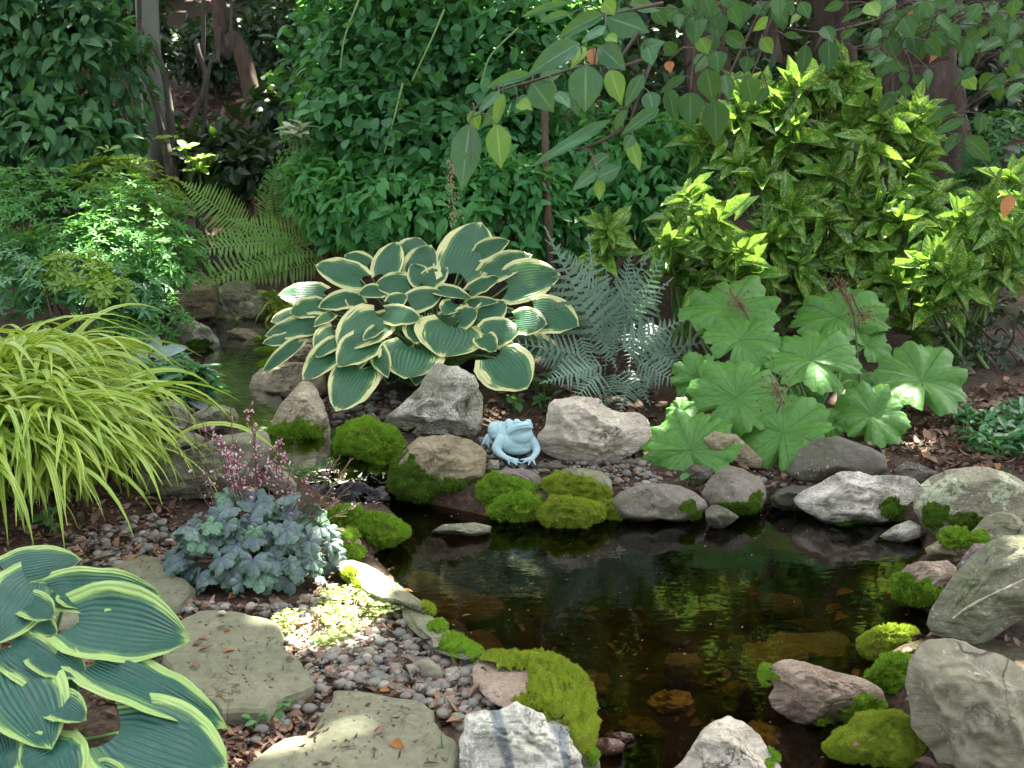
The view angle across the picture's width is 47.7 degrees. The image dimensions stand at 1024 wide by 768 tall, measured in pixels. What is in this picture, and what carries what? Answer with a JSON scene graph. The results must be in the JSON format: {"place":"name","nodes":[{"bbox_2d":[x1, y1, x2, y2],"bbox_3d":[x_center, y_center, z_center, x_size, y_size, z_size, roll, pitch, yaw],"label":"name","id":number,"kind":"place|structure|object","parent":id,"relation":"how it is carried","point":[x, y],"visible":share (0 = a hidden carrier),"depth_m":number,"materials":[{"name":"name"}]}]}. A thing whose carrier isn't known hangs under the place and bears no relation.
{"place":"outdoors","nodes":[
{"label":"outdoors","id":0,"kind":"place"},
{"bbox_2d":[203,319,396,502],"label":"stream water","id":1,"kind":"structure","parent":0,"point":[237,359],"depth_m":6.38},
{"bbox_2d":[0,0,1023,767],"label":"ground","id":2,"kind":"structure","parent":0,"point":[100,722],"depth_m":6.76,"materials":[{"name":"soil"}]},
{"bbox_2d":[23,248,137,378],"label":"groundcover plant","id":3,"kind":"object","parent":2,"relation":"on","point":[100,290],"visible":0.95,"depth_m":6.48,"materials":[{"name":"green plant"}]},
{"bbox_2d":[0,0,164,308],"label":"leafy shrub","id":4,"kind":"object","parent":2,"relation":"on","point":[57,113],"visible":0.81,"depth_m":8.22,"materials":[{"name":"green plant"}]},
{"bbox_2d":[0,232,172,338],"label":"azalea","id":5,"kind":"object","parent":2,"relation":"on","point":[29,295],"visible":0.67,"depth_m":6.69,"materials":[{"name":"green plant"}]},
{"bbox_2d":[0,154,214,367],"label":"azalea","id":6,"kind":"object","parent":2,"relation":"on","point":[94,237],"visible":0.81,"depth_m":7.20,"materials":[{"name":"green plant"}]},
{"bbox_2d":[0,545,227,767],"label":"hosta","id":7,"kind":"object","parent":2,"relation":"on","point":[125,628],"visible":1,"depth_m":3.10,"materials":[{"name":"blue plant"}]},
{"bbox_2d":[56,145,189,335],"bbox_3d":[-2.670,-0.981,8.119,0.856,1.369,0.815,0,12,0],"label":"shrub","id":8,"kind":"object","parent":2,"relation":"on","point":[133,166],"visible":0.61,"depth_m":7.95,"materials":[{"name":"green plant"}]},
{"bbox_2d":[54,555,196,632],"bbox_3d":[-1.406,0.779,4.236,0.495,0.101,0.663,0,12,0],"label":"flagstone","id":9,"kind":"object","parent":2,"relation":"on","point":[163,583],"visible":0.24,"depth_m":4.24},
{"bbox_2d":[0,303,275,548],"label":"forest grass","id":10,"kind":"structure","parent":2,"relation":"on","point":[52,431],"depth_m":4.78,"materials":[{"name":"plant"}]},
{"bbox_2d":[104,0,187,117],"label":"shade bush","id":11,"kind":"object","parent":2,"relation":"on","point":[169,37],"visible":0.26,"depth_m":12.80,"materials":[{"name":"green plant"}]},
{"bbox_2d":[135,0,165,181],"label":"pale post","id":12,"kind":"object","parent":2,"relation":"on","point":[150,18],"visible":0.43,"depth_m":9.92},
{"bbox_2d":[142,401,188,433],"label":"stone","id":13,"kind":"object","parent":2,"relation":"on","point":[179,423],"visible":0.44,"depth_m":5.65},
{"bbox_2d":[118,328,218,409],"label":"silver leaf plant","id":14,"kind":"object","parent":2,"relation":"on","point":[172,350],"visible":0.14,"depth_m":6.62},
{"bbox_2d":[117,0,232,265],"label":"tree","id":15,"kind":"object","parent":2,"relation":"on","point":[171,162],"visible":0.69,"depth_m":9.66,"materials":[{"name":"brown plant"}]},
{"bbox_2d":[123,351,230,407],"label":"groundcover plant","id":16,"kind":"object","parent":2,"relation":"on","point":[204,371],"visible":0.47,"depth_m":6.32,"materials":[{"name":"green plant"}]},
{"bbox_2d":[165,276,218,320],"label":"boulder","id":17,"kind":"object","parent":2,"relation":"on","point":[202,303],"visible":0.56,"depth_m":8.40,"materials":[{"name":"beige stone"}]},
{"bbox_2d":[177,320,219,352],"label":"boulder","id":18,"kind":"object","parent":2,"relation":"on","point":[199,340],"visible":0.91,"depth_m":7.69,"materials":[{"name":"stone"}]},
{"bbox_2d":[134,431,271,498],"bbox_3d":[-1.395,0.369,5.229,0.639,0.338,0.382,0,12,0],"label":"ledge rock","id":19,"kind":"object","parent":2,"relation":"on","point":[244,445],"visible":0.61,"depth_m":5.09,"materials":[{"name":"grey stone"}]},
{"bbox_2d":[167,13,240,103],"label":"shade bush","id":20,"kind":"object","parent":2,"relation":"on","point":[222,76],"visible":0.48,"depth_m":14.18,"materials":[{"name":"green plant"}]},
{"bbox_2d":[189,405,238,431],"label":"stone","id":21,"kind":"object","parent":2,"relation":"on","point":[211,413],"visible":0.69,"depth_m":5.92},
{"bbox_2d":[158,115,291,257],"bbox_3d":[-2.397,-1.673,9.943,1.247,1.267,1.273,5,13,24],"label":"shade bush","id":22,"kind":"object","parent":2,"relation":"on","point":[228,144],"visible":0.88,"depth_m":9.58,"materials":[{"name":"green plant"}]},
{"bbox_2d":[152,135,212,184],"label":"lime shoots","id":23,"kind":"object","parent":22,"relation":"on","point":[198,165],"visible":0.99,"depth_m":9.30,"materials":[{"name":"green plant"}]},
{"bbox_2d":[180,159,292,241],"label":"fern","id":24,"kind":"object","parent":2,"relation":"on","point":[210,212],"visible":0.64,"depth_m":8.87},
{"bbox_2d":[161,610,314,727],"bbox_3d":[-0.892,0.901,3.665,0.410,0.111,0.809,-5,13,-24],"label":"flagstone","id":25,"kind":"object","parent":2,"relation":"on","point":[289,683],"visible":0.8,"depth_m":3.57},
{"bbox_2d":[212,280,265,319],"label":"boulder","id":26,"kind":"object","parent":2,"relation":"on","point":[240,300],"visible":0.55,"depth_m":8.56,"materials":[{"name":"stone"}]},
{"bbox_2d":[211,0,267,146],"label":"leaning tree","id":27,"kind":"object","parent":2,"relation":"on","point":[240,54],"visible":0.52,"depth_m":12.54,"materials":[{"name":"brown plant"}]},
{"bbox_2d":[178,204,333,291],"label":"fern","id":28,"kind":"object","parent":2,"relation":"on","point":[265,266],"visible":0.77,"depth_m":8.25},
{"bbox_2d":[161,401,361,595],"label":"coral bells","id":29,"kind":"object","parent":2,"relation":"on","point":[236,565],"visible":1,"depth_m":4.32,"materials":[{"name":"plant"}]},
{"bbox_2d":[230,289,292,322],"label":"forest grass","id":30,"kind":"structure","parent":2,"relation":"on","point":[278,305],"depth_m":8.71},
{"bbox_2d":[236,0,310,71],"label":"shade bush","id":31,"kind":"object","parent":2,"relation":"on","point":[254,32],"visible":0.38,"depth_m":15.18,"materials":[{"name":"green plant"}]},
{"bbox_2d":[259,462,296,494],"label":"slab rock","id":32,"kind":"object","parent":2,"relation":"on","point":[293,486],"visible":0.66,"depth_m":5.35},
{"bbox_2d":[241,77,335,179],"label":"shade bush","id":33,"kind":"object","parent":2,"relation":"on","point":[265,109],"visible":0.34,"depth_m":11.37,"materials":[{"name":"green plant"}]},
{"bbox_2d":[249,362,327,398],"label":"boulder","id":34,"kind":"object","parent":2,"relation":"on","point":[283,380],"visible":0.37,"depth_m":6.82,"materials":[{"name":"beige stone"}]},
{"bbox_2d":[266,381,330,438],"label":"boulder","id":35,"kind":"object","parent":2,"relation":"on","point":[301,413],"visible":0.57,"depth_m":6.25,"materials":[{"name":"beige stone"}]},
{"bbox_2d":[257,111,340,294],"bbox_3d":[-1.535,-1.373,8.927,0.716,1.548,0.995,3,12,13],"label":"fine shrub","id":36,"kind":"object","parent":2,"relation":"on","point":[276,192],"visible":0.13,"depth_m":8.71,"materials":[{"name":"green plant"}]},
{"bbox_2d":[318,502,363,527],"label":"moss cushion","id":37,"kind":"object","parent":2,"relation":"on","point":[342,519],"visible":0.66,"depth_m":5.00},
{"bbox_2d":[320,525,367,561],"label":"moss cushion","id":38,"kind":"object","parent":2,"relation":"on","point":[355,548],"visible":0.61,"depth_m":4.60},
{"bbox_2d":[247,690,458,767],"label":"flagstone","id":39,"kind":"object","parent":2,"relation":"on","point":[416,716],"visible":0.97,"depth_m":3.17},
{"bbox_2d":[119,557,446,766],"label":"litter crumbs","id":40,"kind":"object","parent":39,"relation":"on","point":[355,736],"visible":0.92,"depth_m":3.31,"materials":[{"name":"brown plant"}]},
{"bbox_2d":[330,193,389,264],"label":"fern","id":41,"kind":"object","parent":2,"relation":"on","point":[371,246],"visible":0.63,"depth_m":7.74,"materials":[{"name":"green plant"}]},
{"bbox_2d":[331,414,407,465],"bbox_3d":[-0.745,0.307,5.978,0.408,0.312,0.338,0,12,0],"label":"moss cushion","id":42,"kind":"object","parent":2,"relation":"on","point":[369,438],"visible":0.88,"depth_m":5.87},
{"bbox_2d":[341,509,412,548],"bbox_3d":[-0.604,0.644,5.069,0.343,0.218,0.242,0,12,0],"label":"moss cushion","id":43,"kind":"object","parent":2,"relation":"on","point":[378,529],"visible":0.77,"depth_m":4.99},
{"bbox_2d":[335,560,437,616],"bbox_3d":[-0.484,0.750,4.263,0.200,0.106,0.721,-8,14,-33],"label":"edging rock","id":44,"kind":"object","parent":2,"relation":"on","point":[372,581],"visible":0.91,"depth_m":4.21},
{"bbox_2d":[261,222,578,410],"bbox_3d":[-0.509,-0.440,6.976,1.778,1.023,1.656,0,12,0],"label":"hosta","id":45,"kind":"object","parent":2,"relation":"on","point":[478,329],"visible":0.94,"depth_m":6.70,"materials":[{"name":"green plant"}]},
{"bbox_2d":[275,140,583,315],"bbox_3d":[-0.588,-1.049,8.178,2.258,1.470,1.422,0,12,0],"label":"bright shrub","id":46,"kind":"object","parent":2,"relation":"on","point":[317,178],"visible":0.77,"depth_m":7.79,"materials":[{"name":"green plant"}]},
{"bbox_2d":[385,362,481,434],"bbox_3d":[-0.430,0.092,6.371,0.531,0.432,0.382,0,12,0],"label":"boulder","id":47,"kind":"object","parent":2,"relation":"on","point":[435,401],"visible":0.91,"depth_m":6.25,"materials":[{"name":"stone"}]},
{"bbox_2d":[386,434,486,503],"bbox_3d":[-0.377,0.438,5.726,0.505,0.378,0.360,0,12,0],"label":"boulder","id":48,"kind":"object","parent":2,"relation":"on","point":[424,470],"visible":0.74,"depth_m":5.61,"materials":[{"name":"beige stone"}]},
{"bbox_2d":[66,390,814,744],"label":"gravel","id":49,"kind":"structure","parent":2,"relation":"on","point":[378,680],"depth_m":3.84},
{"bbox_2d":[270,608,308,636],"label":"pale herb","id":50,"kind":"object","parent":49,"relation":"on","point":[290,619],"visible":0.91,"depth_m":3.98,"materials":[{"name":"yellow plant"}]},
{"bbox_2d":[314,583,404,645],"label":"pale herb","id":51,"kind":"object","parent":49,"relation":"on","point":[348,613],"visible":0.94,"depth_m":4.04,"materials":[{"name":"yellow plant"}]},
{"bbox_2d":[481,419,540,465],"bbox_3d":[-0.011,0.276,5.908,0.226,0.218,0.359,-7,14,-31],"label":"frog statue","id":52,"kind":"object","parent":49,"relation":"on","point":[514,437],"visible":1,"depth_m":5.84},
{"bbox_2d":[402,606,484,661],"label":"edging rock","id":53,"kind":"object","parent":2,"relation":"on","point":[444,640],"visible":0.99,"depth_m":3.78,"materials":[{"name":"grey stone"}]},
{"bbox_2d":[260,0,637,311],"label":"vine shrub","id":54,"kind":"object","parent":2,"relation":"on","point":[434,108],"visible":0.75,"depth_m":8.11,"materials":[{"name":"green plant"}]},
{"bbox_2d":[275,119,319,152],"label":"variegated sprig","id":55,"kind":"object","parent":54,"relation":"attached to","point":[294,133],"visible":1,"depth_m":8.11,"materials":[{"name":"white plant"}]},
{"bbox_2d":[340,0,518,152],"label":"vine shoots","id":56,"kind":"object","parent":54,"relation":"attached to","point":[437,25],"visible":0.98,"depth_m":7.70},
{"bbox_2d":[461,387,482,437],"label":"stone","id":57,"kind":"object","parent":2,"relation":"on","point":[473,409],"visible":0.96,"depth_m":6.27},
{"bbox_2d":[474,469,541,504],"bbox_3d":[-0.016,0.503,5.552,0.342,0.211,0.238,0,12,0],"label":"moss cushion","id":58,"kind":"object","parent":2,"relation":"on","point":[490,486],"visible":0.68,"depth_m":5.48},
{"bbox_2d":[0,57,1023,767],"bbox_3d":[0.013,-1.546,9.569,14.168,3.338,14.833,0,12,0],"label":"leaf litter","id":59,"kind":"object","parent":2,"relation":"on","point":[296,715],"visible":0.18,"depth_m":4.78,"materials":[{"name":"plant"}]},
{"bbox_2d":[7,0,1023,217],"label":"undergrowth","id":60,"kind":"object","parent":2,"relation":"on","point":[676,36],"visible":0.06,"depth_m":16.33,"materials":[{"name":"green plant"}]},
{"bbox_2d":[486,489,544,522],"bbox_3d":[0.018,0.580,5.428,0.296,0.197,0.222,0,12,0],"label":"moss cushion","id":61,"kind":"object","parent":2,"relation":"on","point":[518,506],"visible":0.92,"depth_m":5.37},
{"bbox_2d":[472,646,601,754],"bbox_3d":[0.069,0.913,3.446,0.386,0.135,0.614,0,12,0],"label":"slab rock","id":62,"kind":"object","parent":2,"relation":"on","point":[553,686],"visible":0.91,"depth_m":3.42,"materials":[{"name":"stone"}]},
{"bbox_2d":[451,0,664,200],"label":"tree branch","id":63,"kind":"object","parent":2,"relation":"on","point":[585,82],"visible":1,"depth_m":3.03,"materials":[{"name":"green plant"}]},
{"bbox_2d":[535,493,606,528],"bbox_3d":[0.274,0.599,5.348,0.344,0.201,0.234,0,12,0],"label":"moss cushion","id":64,"kind":"object","parent":2,"relation":"on","point":[569,511],"visible":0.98,"depth_m":5.28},
{"bbox_2d":[540,470,613,502],"bbox_3d":[0.311,0.495,5.541,0.358,0.193,0.233,0,12,0],"label":"moss cushion","id":65,"kind":"object","parent":2,"relation":"on","point":[567,483],"visible":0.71,"depth_m":5.46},
{"bbox_2d":[537,396,651,463],"bbox_3d":[0.424,0.247,6.012,0.596,0.404,0.440,0,12,0],"label":"boulder","id":66,"kind":"object","parent":2,"relation":"on","point":[588,429],"visible":0.91,"depth_m":5.89,"materials":[{"name":"white stone"}]},
{"bbox_2d":[509,226,704,411],"bbox_3d":[0.549,-0.371,6.710,1.253,1.101,0.900,0,12,0],"label":"painted fern","id":67,"kind":"object","parent":2,"relation":"on","point":[600,316],"visible":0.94,"depth_m":6.63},
{"bbox_2d":[502,100,749,311],"bbox_3d":[0.714,-1.323,8.640,2.262,1.636,1.696,0,12,0],"label":"bright shrub","id":68,"kind":"object","parent":2,"relation":"on","point":[627,185],"visible":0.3,"depth_m":8.20,"materials":[{"name":"green plant"}]},
{"bbox_2d":[588,62,697,141],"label":"shade bush","id":69,"kind":"object","parent":2,"relation":"on","point":[663,75],"visible":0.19,"depth_m":12.50,"materials":[{"name":"green plant"}]},
{"bbox_2d":[571,171,788,366],"bbox_3d":[1.060,-0.743,7.573,1.386,1.283,1.071,0,12,0],"label":"spotted laurel","id":70,"kind":"object","parent":2,"relation":"on","point":[700,244],"visible":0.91,"depth_m":7.29,"materials":[{"name":"green plant"}]},
{"bbox_2d":[674,464,712,484],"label":"stone","id":71,"kind":"object","parent":2,"relation":"on","point":[702,474],"visible":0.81,"depth_m":5.60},
{"bbox_2d":[683,0,730,104],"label":"tall tree","id":72,"kind":"object","parent":2,"relation":"on","point":[688,55],"visible":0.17,"depth_m":12.35,"materials":[{"name":"red plant"}]},
{"bbox_2d":[703,431,762,467],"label":"stone","id":73,"kind":"object","parent":2,"relation":"on","point":[748,456],"visible":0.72,"depth_m":5.79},
{"bbox_2d":[701,465,766,515],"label":"boulder","id":74,"kind":"object","parent":2,"relation":"on","point":[737,491],"visible":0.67,"depth_m":5.49,"materials":[{"name":"grey stone"}]},
{"bbox_2d":[754,0,781,64],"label":"tall tree","id":75,"kind":"object","parent":2,"relation":"on","point":[774,36],"visible":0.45,"depth_m":15.91,"materials":[{"name":"brown plant"}]},
{"bbox_2d":[664,39,966,346],"bbox_3d":[2.081,-1.286,7.918,2.073,2.109,1.652,0,12,0],"label":"spotted laurel","id":76,"kind":"object","parent":2,"relation":"on","point":[780,138],"visible":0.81,"depth_m":7.69,"materials":[{"name":"green plant"}]},
{"bbox_2d":[813,0,859,190],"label":"tree trunk","id":77,"kind":"object","parent":2,"relation":"on","point":[822,17],"visible":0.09,"depth_m":11.39,"materials":[{"name":"brown plant"}]},
{"bbox_2d":[787,436,887,483],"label":"boulder","id":78,"kind":"object","parent":2,"relation":"on","point":[817,461],"visible":0.73,"depth_m":5.59,"materials":[{"name":"stone"}]},
{"bbox_2d":[651,0,1023,218],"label":"tree branch","id":79,"kind":"object","parent":2,"relation":"on","point":[908,27],"visible":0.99,"depth_m":3.27,"materials":[{"name":"green plant"}]},
{"bbox_2d":[850,13,878,155],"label":"shade bush","id":80,"kind":"object","parent":2,"relation":"on","point":[854,36],"visible":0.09,"depth_m":12.28,"materials":[{"name":"green plant"}]},
{"bbox_2d":[821,708,926,767],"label":"moss cushion","id":81,"kind":"object","parent":2,"relation":"on","point":[886,737],"visible":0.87,"depth_m":3.24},
{"bbox_2d":[863,650,911,694],"bbox_3d":[1.203,0.922,3.684,0.185,0.168,0.144,0,12,0],"label":"moss cushion","id":82,"kind":"object","parent":2,"relation":"on","point":[886,672],"visible":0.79,"depth_m":3.63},
{"bbox_2d":[855,622,921,660],"bbox_3d":[1.306,0.893,4.006,0.251,0.174,0.178,0,12,0],"label":"moss cushion","id":83,"kind":"object","parent":2,"relation":"on","point":[873,643],"visible":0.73,"depth_m":3.94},
{"bbox_2d":[892,460,937,481],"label":"stone","id":84,"kind":"object","parent":2,"relation":"on","point":[918,472],"visible":0.69,"depth_m":5.66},
{"bbox_2d":[888,560,956,607],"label":"stone","id":85,"kind":"object","parent":2,"relation":"on","point":[920,583],"visible":0.92,"depth_m":4.36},
{"bbox_2d":[873,0,978,256],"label":"tree","id":86,"kind":"object","parent":2,"relation":"on","point":[946,71],"visible":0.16,"depth_m":9.31,"materials":[{"name":"brown plant"}]},
{"bbox_2d":[892,153,1023,368],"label":"spotted laurel","id":87,"kind":"object","parent":2,"relation":"on","point":[963,259],"visible":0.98,"depth_m":7.18,"materials":[{"name":"green plant"}]},
{"bbox_2d":[925,525,990,561],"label":"stone","id":88,"kind":"object","parent":2,"relation":"on","point":[954,543],"visible":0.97,"depth_m":4.57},
{"bbox_2d":[903,107,1023,312],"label":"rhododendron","id":89,"kind":"object","parent":2,"relation":"on","point":[975,180],"visible":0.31,"depth_m":8.48,"materials":[{"name":"green plant"}]},
{"bbox_2d":[921,287,1023,372],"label":"shrub","id":90,"kind":"object","parent":2,"relation":"on","point":[965,363],"visible":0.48,"depth_m":7.39,"materials":[{"name":"green plant"}]},
{"bbox_2d":[927,534,1023,643],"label":"boulder","id":91,"kind":"object","parent":2,"relation":"on","point":[980,600],"visible":0.98,"depth_m":3.85,"materials":[{"name":"grey stone"}]},
{"bbox_2d":[949,396,1023,457],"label":"green plant","id":92,"kind":"object","parent":2,"relation":"on","point":[1004,441],"visible":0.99,"depth_m":6.18,"materials":[{"name":"green plant"}]},
{"bbox_2d":[956,31,1023,160],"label":"shade bush","id":93,"kind":"object","parent":2,"relation":"on","point":[990,106],"visible":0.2,"depth_m":11.79,"materials":[{"name":"green plant"}]},
{"bbox_2d":[970,0,1010,177],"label":"tall tree","id":94,"kind":"object","parent":2,"relation":"on","point":[987,66],"visible":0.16,"depth_m":11.90,"materials":[{"name":"brown plant"}]},
{"bbox_2d":[972,511,1023,539],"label":"stone","id":95,"kind":"object","parent":2,"relation":"on","point":[996,525],"visible":0.53,"depth_m":4.76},
{"bbox_2d":[458,701,582,767],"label":"boulder","id":96,"kind":"object","parent":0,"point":[515,734],"visible":0.98,"depth_m":3.08,"materials":[{"name":"stone"}]},
{"bbox_2d":[541,110,553,294],"bbox_3d":[0.236,-1.215,7.748,0.057,1.238,0.310,-2,12,-11],"label":"slender trunk","id":97,"kind":"object","parent":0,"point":[547,195],"visible":0.69,"depth_m":7.73,"materials":[{"name":"red plant"}]},
{"bbox_2d":[360,499,930,767],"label":"pond water","id":98,"kind":"structure","parent":0,"point":[681,586],"depth_m":4.46,"materials":[{"name":"liquid"}]},
{"bbox_2d":[432,522,491,536],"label":"stone","id":99,"kind":"object","parent":98,"relation":"on","point":[473,529],"visible":1,"depth_m":5.18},
{"bbox_2d":[595,737,624,757],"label":"stone","id":100,"kind":"object","parent":98,"relation":"in","point":[609,747],"visible":0.75,"depth_m":3.33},
{"bbox_2d":[612,483,707,521],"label":"boulder","id":101,"kind":"object","parent":98,"relation":"in","point":[647,502],"visible":0.96,"depth_m":5.36,"materials":[{"name":"grey stone"}]},
{"bbox_2d":[705,505,737,528],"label":"stone","id":102,"kind":"object","parent":98,"relation":"on","point":[719,517],"visible":1,"depth_m":5.29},
{"bbox_2d":[675,716,781,767],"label":"boulder","id":103,"kind":"object","parent":98,"relation":"in","point":[727,742],"visible":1,"depth_m":3.17,"materials":[{"name":"white stone"}]},
{"bbox_2d":[769,485,811,510],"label":"stone","id":104,"kind":"object","parent":98,"relation":"on","point":[781,499],"visible":0.72,"depth_m":5.53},
{"bbox_2d":[756,659,888,726],"bbox_3d":[0.960,0.966,3.581,0.418,0.271,0.256,0,12,0],"label":"boulder","id":105,"kind":"object","parent":98,"relation":"in","point":[803,692],"visible":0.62,"depth_m":3.51,"materials":[{"name":"stone"}]},
{"bbox_2d":[880,520,922,541],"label":"stone","id":106,"kind":"object","parent":98,"relation":"in","point":[908,531],"visible":0.97,"depth_m":5.12,"materials":[{"name":"stone"}]},
{"bbox_2d":[905,638,1023,767],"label":"boulder","id":107,"kind":"object","parent":98,"relation":"in","point":[966,701],"visible":1,"depth_m":3.10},
{"bbox_2d":[641,272,967,472],"bbox_3d":[1.446,-0.093,6.401,1.959,1.009,1.338,-8,14,-33],"label":"umbrella plant","id":108,"kind":"object","parent":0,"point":[763,416],"visible":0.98,"depth_m":6.28,"materials":[{"name":"green plant"}]},
{"bbox_2d":[913,466,1023,534],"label":"boulder","id":109,"kind":"object","parent":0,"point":[970,498],"visible":0.8,"depth_m":4.90,"materials":[{"name":"stone"}]},
{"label":"sunken stone","id":110,"kind":"object","parent":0,"visible":0},
{"bbox_2d":[793,471,919,525],"bbox_3d":[1.628,0.554,5.451,0.602,0.299,0.339,-3,12,-15],"label":"boulder","id":111,"kind":"object","parent":110,"relation":"on","point":[845,498],"visible":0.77,"depth_m":5.36,"materials":[{"name":"stone"}]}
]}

